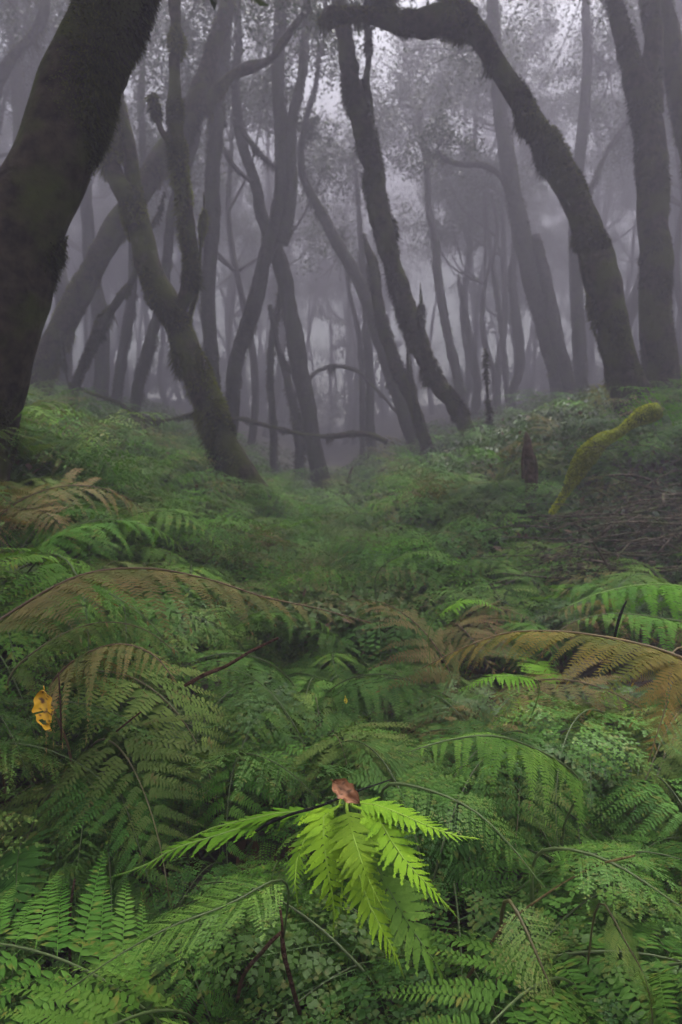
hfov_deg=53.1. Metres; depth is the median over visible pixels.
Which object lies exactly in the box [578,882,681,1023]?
fern
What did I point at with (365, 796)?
fern
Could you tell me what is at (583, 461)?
mossy log
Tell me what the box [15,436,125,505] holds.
fern
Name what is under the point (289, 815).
stick
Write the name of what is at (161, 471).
fern
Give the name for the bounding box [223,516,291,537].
fern
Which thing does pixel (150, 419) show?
fallen branch
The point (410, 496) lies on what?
fern
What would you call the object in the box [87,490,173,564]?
fern
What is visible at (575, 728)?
fern
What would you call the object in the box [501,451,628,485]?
fern
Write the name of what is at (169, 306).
mossy tree
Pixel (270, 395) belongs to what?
slender tree
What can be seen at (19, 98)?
slender tree
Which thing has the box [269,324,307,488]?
slender tree
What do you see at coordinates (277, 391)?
tree
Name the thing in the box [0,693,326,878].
fern
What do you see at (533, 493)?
fern
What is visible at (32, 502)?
fern
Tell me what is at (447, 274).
sky
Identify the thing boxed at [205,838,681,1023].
fern
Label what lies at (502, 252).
tree
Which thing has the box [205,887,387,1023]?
fern
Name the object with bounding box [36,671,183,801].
fern
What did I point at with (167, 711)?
fern
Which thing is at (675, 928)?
fern
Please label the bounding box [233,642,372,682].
fern
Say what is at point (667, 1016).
fern
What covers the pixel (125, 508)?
fern
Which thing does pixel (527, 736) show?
fern
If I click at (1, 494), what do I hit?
fern
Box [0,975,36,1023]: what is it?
fern
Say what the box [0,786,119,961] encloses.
fern
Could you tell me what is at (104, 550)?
fern
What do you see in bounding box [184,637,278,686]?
stick
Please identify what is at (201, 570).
fern
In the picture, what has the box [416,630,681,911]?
tan bracken
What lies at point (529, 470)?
rotten stump
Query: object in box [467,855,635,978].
stem
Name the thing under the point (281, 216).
mossy tree
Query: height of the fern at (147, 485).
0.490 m
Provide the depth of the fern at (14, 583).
2.00 m
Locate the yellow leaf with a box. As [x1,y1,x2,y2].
[32,686,53,730]
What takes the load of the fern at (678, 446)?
on the ground at (338, 455)
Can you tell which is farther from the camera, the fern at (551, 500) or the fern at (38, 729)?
the fern at (551, 500)
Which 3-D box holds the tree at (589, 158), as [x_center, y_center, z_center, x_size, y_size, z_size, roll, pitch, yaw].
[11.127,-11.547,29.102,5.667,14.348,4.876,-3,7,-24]
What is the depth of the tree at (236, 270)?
16.25 m
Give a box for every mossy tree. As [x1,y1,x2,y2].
[0,0,268,505]
[30,0,363,395]
[93,0,292,527]
[134,0,337,389]
[155,0,333,495]
[181,0,429,439]
[190,0,475,454]
[254,7,420,453]
[286,0,664,421]
[378,0,578,400]
[476,0,676,392]
[526,0,681,405]
[581,0,681,183]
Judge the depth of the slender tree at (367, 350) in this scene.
16.34 m
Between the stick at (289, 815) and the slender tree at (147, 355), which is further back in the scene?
the slender tree at (147, 355)
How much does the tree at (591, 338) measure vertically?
17.022 m
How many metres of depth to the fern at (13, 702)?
1.72 m
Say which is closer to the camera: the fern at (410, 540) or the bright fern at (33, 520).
the bright fern at (33, 520)
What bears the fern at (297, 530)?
on the ground at (338, 455)
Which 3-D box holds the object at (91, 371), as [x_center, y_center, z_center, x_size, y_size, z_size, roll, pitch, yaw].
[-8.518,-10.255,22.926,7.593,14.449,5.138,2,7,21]
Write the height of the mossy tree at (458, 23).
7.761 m
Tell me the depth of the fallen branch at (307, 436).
12.09 m
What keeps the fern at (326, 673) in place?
on the ground at (338, 455)
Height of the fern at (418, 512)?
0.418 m
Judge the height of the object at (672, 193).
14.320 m
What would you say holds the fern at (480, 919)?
on the ground at (338, 455)
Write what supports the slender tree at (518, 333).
on the ground at (338, 455)
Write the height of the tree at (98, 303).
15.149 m
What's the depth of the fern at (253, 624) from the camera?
3.11 m
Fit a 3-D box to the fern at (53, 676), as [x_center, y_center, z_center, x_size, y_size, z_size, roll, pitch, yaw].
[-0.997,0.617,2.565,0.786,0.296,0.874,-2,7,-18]
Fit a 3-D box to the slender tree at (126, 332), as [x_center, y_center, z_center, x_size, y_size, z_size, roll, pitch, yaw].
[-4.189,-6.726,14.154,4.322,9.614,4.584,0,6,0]
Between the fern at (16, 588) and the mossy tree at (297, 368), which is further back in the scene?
the mossy tree at (297, 368)
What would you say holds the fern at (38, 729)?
on the ground at (338, 455)
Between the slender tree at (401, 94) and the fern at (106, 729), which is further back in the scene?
the slender tree at (401, 94)
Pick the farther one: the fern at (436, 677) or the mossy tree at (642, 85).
the mossy tree at (642, 85)
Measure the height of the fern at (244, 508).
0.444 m
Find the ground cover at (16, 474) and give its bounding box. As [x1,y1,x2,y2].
[9,365,681,673]
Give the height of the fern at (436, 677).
0.520 m
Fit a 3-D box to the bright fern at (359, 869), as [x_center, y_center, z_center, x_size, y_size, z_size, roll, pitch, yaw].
[-0.060,0.734,1.258,0.628,0.522,0.323,2,7,19]
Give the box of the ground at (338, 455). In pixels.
[0,397,681,1023]
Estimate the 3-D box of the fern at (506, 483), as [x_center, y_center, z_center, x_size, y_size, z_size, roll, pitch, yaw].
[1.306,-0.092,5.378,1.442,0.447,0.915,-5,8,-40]
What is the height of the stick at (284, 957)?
0.222 m
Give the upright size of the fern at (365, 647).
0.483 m
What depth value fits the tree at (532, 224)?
28.54 m
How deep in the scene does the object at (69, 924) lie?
1.35 m
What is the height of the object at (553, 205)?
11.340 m
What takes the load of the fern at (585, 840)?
on the ground at (338, 455)
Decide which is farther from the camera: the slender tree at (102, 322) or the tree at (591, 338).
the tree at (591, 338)
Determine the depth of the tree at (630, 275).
30.18 m
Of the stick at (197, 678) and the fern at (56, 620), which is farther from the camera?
the fern at (56, 620)
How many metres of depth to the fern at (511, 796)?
1.67 m
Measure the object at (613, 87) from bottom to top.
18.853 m
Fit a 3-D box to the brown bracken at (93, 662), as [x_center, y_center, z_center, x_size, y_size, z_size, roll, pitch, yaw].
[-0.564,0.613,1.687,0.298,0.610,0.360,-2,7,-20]
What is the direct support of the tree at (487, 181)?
on the ground at (338, 455)
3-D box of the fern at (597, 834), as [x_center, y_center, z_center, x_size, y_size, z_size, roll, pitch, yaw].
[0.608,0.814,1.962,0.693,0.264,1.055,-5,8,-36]
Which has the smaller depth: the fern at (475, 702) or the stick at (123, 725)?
the stick at (123, 725)
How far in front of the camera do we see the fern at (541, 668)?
2.53 m
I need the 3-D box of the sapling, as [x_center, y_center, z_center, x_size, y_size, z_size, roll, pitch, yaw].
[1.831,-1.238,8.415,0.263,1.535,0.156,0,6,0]
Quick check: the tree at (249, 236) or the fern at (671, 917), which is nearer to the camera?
the fern at (671, 917)
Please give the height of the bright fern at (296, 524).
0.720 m
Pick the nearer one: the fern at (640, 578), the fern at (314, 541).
the fern at (640, 578)
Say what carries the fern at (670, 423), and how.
on the ground at (338, 455)
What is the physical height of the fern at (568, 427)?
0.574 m
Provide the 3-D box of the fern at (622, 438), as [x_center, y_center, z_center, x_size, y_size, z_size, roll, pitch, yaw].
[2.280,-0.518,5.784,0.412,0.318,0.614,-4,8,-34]
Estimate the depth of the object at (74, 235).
41.79 m
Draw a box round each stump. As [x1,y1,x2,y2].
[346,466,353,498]
[521,432,537,529]
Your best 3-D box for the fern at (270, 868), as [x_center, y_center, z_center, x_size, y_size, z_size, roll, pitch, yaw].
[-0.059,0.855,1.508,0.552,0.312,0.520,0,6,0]
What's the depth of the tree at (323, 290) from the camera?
34.35 m
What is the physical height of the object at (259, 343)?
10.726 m
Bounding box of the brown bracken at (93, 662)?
[43,643,177,772]
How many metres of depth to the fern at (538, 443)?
6.27 m
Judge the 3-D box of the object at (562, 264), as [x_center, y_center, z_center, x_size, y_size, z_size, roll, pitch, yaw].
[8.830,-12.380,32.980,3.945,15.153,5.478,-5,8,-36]
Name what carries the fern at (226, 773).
on the ground at (338, 455)
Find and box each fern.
[0,427,86,532]
[0,459,77,549]
[0,468,153,539]
[0,482,27,534]
[0,500,190,708]
[0,522,179,780]
[0,541,121,666]
[0,587,154,676]
[0,594,65,677]
[0,633,186,719]
[0,648,174,799]
[0,656,111,784]
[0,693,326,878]
[0,696,245,915]
[0,734,120,922]
[0,763,238,990]
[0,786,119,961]
[0,805,169,1012]
[0,813,194,1023]
[0,841,283,1023]
[0,874,308,1023]
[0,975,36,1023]
[3,757,176,958]
[5,588,245,858]
[10,457,92,496]
[12,401,101,436]
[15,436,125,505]
[18,508,226,595]
[19,514,47,535]
[24,556,258,758]
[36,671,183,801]
[43,503,208,549]
[56,874,289,1015]
[58,685,294,809]
[63,558,231,657]
[68,908,184,1023]
[84,445,135,466]
[86,743,341,962]
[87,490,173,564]
[88,489,193,521]
[105,455,191,487]
[109,793,478,1009]
[115,564,253,641]
[119,694,335,842]
[126,471,199,507]
[127,603,348,687]
[132,463,187,489]
[137,843,681,1023]
[140,650,504,782]
[161,499,216,546]
[174,562,270,608]
[174,677,463,891]
[177,689,445,827]
[180,485,292,532]
[181,620,333,693]
[187,664,351,736]
[189,498,245,514]
[191,711,342,811]
[195,818,446,1021]
[197,528,261,547]
[200,737,566,1023]
[202,666,508,954]
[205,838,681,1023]
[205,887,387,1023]
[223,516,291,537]
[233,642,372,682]
[234,523,310,561]
[235,618,510,714]
[247,527,313,549]
[269,552,363,597]
[272,879,681,1023]
[278,999,388,1023]
[279,653,443,729]
[283,538,338,563]
[284,519,325,560]
[298,606,439,677]
[322,666,634,887]
[324,636,370,677]
[328,542,370,568]
[328,587,513,673]
[332,732,643,918]
[335,555,410,581]
[344,598,670,799]
[345,635,563,738]
[364,884,681,1023]
[372,532,503,553]
[374,551,502,742]
[379,761,681,1022]
[388,488,442,517]
[391,557,539,601]
[395,481,474,520]
[395,505,455,544]
[401,719,681,934]
[406,472,473,509]
[408,716,681,864]
[412,598,538,674]
[412,721,665,885]
[414,783,681,997]
[418,494,523,538]
[425,724,681,1023]
[425,753,458,767]
[430,460,578,508]
[432,475,541,523]
[439,516,600,597]
[443,577,589,688]
[449,473,518,489]
[450,477,577,531]
[458,673,539,784]
[469,675,681,889]
[470,564,673,676]
[489,414,590,475]
[490,657,673,750]
[497,673,681,873]
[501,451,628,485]
[505,694,681,894]
[507,486,581,510]
[519,566,681,684]
[525,721,681,891]
[534,599,681,665]
[543,448,628,490]
[544,418,638,468]
[566,435,642,458]
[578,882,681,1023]
[579,557,681,628]
[583,412,681,446]
[595,809,681,919]
[621,693,681,742]
[627,410,681,456]
[643,902,681,944]
[652,412,681,439]
[658,424,681,458]
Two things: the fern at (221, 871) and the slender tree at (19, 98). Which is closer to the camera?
the fern at (221, 871)
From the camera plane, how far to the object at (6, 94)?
13.57 m
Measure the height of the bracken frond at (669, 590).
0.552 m
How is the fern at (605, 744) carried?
on the ground at (338, 455)
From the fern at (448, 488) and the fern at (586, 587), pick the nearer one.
the fern at (586, 587)
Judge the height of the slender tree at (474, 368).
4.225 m
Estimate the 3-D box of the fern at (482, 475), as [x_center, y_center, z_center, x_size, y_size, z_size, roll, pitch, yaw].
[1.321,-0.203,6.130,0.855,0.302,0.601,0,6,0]
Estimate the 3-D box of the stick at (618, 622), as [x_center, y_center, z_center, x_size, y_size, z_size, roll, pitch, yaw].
[0.791,0.357,1.952,0.045,0.212,0.009,0,6,0]
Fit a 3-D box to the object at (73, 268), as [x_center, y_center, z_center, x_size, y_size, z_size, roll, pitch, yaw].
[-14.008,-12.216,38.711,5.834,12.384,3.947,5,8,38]
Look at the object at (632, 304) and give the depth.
17.98 m
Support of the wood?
on the ground at (338, 455)
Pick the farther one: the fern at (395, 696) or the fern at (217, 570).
the fern at (217, 570)
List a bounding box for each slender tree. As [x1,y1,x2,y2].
[0,0,64,142]
[0,0,167,144]
[18,0,231,409]
[57,191,166,407]
[126,0,320,416]
[265,286,282,476]
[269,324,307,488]
[290,193,402,464]
[304,92,423,464]
[336,32,484,419]
[411,0,574,414]
[417,140,550,404]
[456,274,481,417]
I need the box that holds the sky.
[0,0,681,428]
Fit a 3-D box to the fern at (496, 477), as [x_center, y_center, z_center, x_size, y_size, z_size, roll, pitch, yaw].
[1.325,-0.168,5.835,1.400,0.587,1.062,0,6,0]
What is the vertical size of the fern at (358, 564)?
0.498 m
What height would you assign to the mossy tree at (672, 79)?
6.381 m
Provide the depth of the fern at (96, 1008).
1.19 m
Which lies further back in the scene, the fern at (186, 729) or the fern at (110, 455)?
the fern at (110, 455)
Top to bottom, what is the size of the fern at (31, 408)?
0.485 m
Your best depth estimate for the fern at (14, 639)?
1.96 m
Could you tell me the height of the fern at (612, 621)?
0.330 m
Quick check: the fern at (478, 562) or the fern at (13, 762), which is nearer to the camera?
the fern at (13, 762)
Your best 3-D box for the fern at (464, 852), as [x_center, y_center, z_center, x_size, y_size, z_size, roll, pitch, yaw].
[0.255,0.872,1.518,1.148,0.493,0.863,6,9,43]
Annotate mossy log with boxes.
[548,403,662,514]
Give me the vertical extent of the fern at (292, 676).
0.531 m
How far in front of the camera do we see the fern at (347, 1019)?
1.14 m
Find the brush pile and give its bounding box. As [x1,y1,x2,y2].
[454,434,681,587]
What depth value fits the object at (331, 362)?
40.77 m
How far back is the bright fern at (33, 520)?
3.11 m
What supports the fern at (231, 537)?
on the ground at (338, 455)
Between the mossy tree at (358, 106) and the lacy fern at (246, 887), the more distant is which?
the mossy tree at (358, 106)
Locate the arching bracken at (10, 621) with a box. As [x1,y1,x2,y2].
[0,567,383,831]
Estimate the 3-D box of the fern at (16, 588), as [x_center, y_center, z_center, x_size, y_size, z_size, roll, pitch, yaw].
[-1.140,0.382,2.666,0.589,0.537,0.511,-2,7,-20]
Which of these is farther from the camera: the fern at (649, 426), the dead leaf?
the fern at (649, 426)
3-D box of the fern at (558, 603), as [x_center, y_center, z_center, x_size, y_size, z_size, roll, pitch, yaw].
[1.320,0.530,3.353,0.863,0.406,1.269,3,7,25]
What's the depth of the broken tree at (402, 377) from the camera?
10.68 m
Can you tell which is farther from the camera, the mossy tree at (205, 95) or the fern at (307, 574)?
the mossy tree at (205, 95)
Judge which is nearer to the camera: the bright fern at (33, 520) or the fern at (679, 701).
the fern at (679, 701)
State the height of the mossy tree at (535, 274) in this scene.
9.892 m
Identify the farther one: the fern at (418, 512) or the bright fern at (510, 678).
the fern at (418, 512)
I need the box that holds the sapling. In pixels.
[481,348,494,450]
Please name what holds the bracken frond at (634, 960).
on the ground at (338, 455)
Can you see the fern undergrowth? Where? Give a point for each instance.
(236, 558)
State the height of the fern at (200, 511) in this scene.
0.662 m
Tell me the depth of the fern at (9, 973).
1.46 m
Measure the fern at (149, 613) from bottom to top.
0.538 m
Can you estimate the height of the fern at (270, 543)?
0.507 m
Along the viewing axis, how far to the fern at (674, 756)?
1.80 m
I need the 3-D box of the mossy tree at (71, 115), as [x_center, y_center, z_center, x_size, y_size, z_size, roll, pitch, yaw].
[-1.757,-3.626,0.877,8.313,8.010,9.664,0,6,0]
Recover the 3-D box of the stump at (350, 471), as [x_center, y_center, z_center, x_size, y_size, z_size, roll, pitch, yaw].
[0.128,-0.350,10.526,0.133,0.728,0.065,0,6,0]
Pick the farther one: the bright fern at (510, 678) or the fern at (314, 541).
the fern at (314, 541)
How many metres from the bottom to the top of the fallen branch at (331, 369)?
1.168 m
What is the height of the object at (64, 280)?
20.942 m
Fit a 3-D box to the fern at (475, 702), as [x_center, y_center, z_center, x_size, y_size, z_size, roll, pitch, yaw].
[0.345,0.794,2.125,0.803,0.379,0.991,-5,8,-36]
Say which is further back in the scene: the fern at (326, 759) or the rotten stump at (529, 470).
the rotten stump at (529, 470)
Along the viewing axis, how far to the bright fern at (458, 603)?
2.55 m
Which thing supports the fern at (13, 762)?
on the ground at (338, 455)
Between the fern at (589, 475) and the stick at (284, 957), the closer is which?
the stick at (284, 957)
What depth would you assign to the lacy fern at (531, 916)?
1.11 m
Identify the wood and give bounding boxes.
[41,71,681,445]
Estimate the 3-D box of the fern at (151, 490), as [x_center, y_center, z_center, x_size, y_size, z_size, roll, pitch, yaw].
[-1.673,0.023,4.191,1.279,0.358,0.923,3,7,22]
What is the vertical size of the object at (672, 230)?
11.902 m
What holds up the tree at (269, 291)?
on the ground at (338, 455)
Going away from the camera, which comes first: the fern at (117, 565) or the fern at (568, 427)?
the fern at (117, 565)
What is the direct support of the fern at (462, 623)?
on the ground at (338, 455)
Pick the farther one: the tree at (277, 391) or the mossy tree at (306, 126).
the tree at (277, 391)
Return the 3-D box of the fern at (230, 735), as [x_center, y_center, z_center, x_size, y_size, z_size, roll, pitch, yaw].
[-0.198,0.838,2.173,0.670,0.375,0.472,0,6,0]
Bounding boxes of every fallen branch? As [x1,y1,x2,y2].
[68,382,193,431]
[232,416,387,448]
[310,364,395,412]
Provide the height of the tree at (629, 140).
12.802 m
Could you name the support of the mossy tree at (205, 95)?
on the ground at (338, 455)
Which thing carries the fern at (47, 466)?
on the ground at (338, 455)
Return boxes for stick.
[58,672,61,739]
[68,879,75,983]
[116,711,141,731]
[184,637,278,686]
[235,779,391,842]
[235,901,301,1015]
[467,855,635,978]
[608,601,626,672]
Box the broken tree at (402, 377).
[360,233,437,462]
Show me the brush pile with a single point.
(646, 542)
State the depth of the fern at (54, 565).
2.50 m
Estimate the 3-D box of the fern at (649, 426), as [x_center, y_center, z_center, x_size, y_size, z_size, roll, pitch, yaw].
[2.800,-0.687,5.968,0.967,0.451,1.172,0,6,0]
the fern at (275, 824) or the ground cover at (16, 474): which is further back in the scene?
the ground cover at (16, 474)
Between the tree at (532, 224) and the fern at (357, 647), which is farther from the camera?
the tree at (532, 224)
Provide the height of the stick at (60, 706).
0.155 m
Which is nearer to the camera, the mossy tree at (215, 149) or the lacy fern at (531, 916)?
the lacy fern at (531, 916)
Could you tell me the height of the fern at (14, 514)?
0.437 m
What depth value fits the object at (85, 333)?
27.01 m
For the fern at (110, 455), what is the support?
on the ground at (338, 455)
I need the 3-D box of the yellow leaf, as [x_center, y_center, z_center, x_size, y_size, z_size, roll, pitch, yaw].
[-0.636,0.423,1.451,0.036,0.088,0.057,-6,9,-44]
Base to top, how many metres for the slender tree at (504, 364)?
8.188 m
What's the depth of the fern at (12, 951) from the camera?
1.43 m
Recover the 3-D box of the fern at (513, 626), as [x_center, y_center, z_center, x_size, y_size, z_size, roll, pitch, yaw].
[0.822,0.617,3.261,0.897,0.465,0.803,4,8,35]
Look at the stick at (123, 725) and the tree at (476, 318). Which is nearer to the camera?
the stick at (123, 725)
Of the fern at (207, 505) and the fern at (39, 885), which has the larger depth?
the fern at (207, 505)
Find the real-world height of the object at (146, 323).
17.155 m
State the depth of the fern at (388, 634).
3.21 m
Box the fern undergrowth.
[0,366,681,1023]
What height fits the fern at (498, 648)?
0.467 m
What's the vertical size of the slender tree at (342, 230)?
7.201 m
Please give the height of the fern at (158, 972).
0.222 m
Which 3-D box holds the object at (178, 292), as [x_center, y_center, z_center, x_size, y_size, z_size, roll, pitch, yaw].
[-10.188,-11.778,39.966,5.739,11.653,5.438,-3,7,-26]
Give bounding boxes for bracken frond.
[561,582,681,706]
[582,903,662,1023]
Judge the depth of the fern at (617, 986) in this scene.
1.17 m
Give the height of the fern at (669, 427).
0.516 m
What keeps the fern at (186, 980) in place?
on the ground at (338, 455)
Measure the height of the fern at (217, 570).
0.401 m
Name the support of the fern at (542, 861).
on the ground at (338, 455)
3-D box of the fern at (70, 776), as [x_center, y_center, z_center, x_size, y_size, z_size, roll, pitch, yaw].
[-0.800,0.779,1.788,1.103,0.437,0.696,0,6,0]
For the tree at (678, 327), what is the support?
on the ground at (338, 455)
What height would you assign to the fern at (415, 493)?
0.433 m
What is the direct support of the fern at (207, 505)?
on the ground at (338, 455)
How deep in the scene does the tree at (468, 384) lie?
22.34 m
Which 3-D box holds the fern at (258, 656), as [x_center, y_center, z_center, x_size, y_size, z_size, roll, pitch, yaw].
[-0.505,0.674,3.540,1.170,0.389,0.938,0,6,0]
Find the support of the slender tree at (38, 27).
on the ground at (338, 455)
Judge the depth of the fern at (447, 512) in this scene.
4.86 m
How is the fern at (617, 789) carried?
on the ground at (338, 455)
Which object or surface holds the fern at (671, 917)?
on the ground at (338, 455)
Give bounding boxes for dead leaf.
[330,778,359,803]
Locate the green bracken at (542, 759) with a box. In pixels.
[399,732,584,864]
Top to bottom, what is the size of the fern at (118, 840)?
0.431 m
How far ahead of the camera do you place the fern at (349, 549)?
4.97 m
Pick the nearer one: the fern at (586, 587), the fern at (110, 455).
the fern at (586, 587)

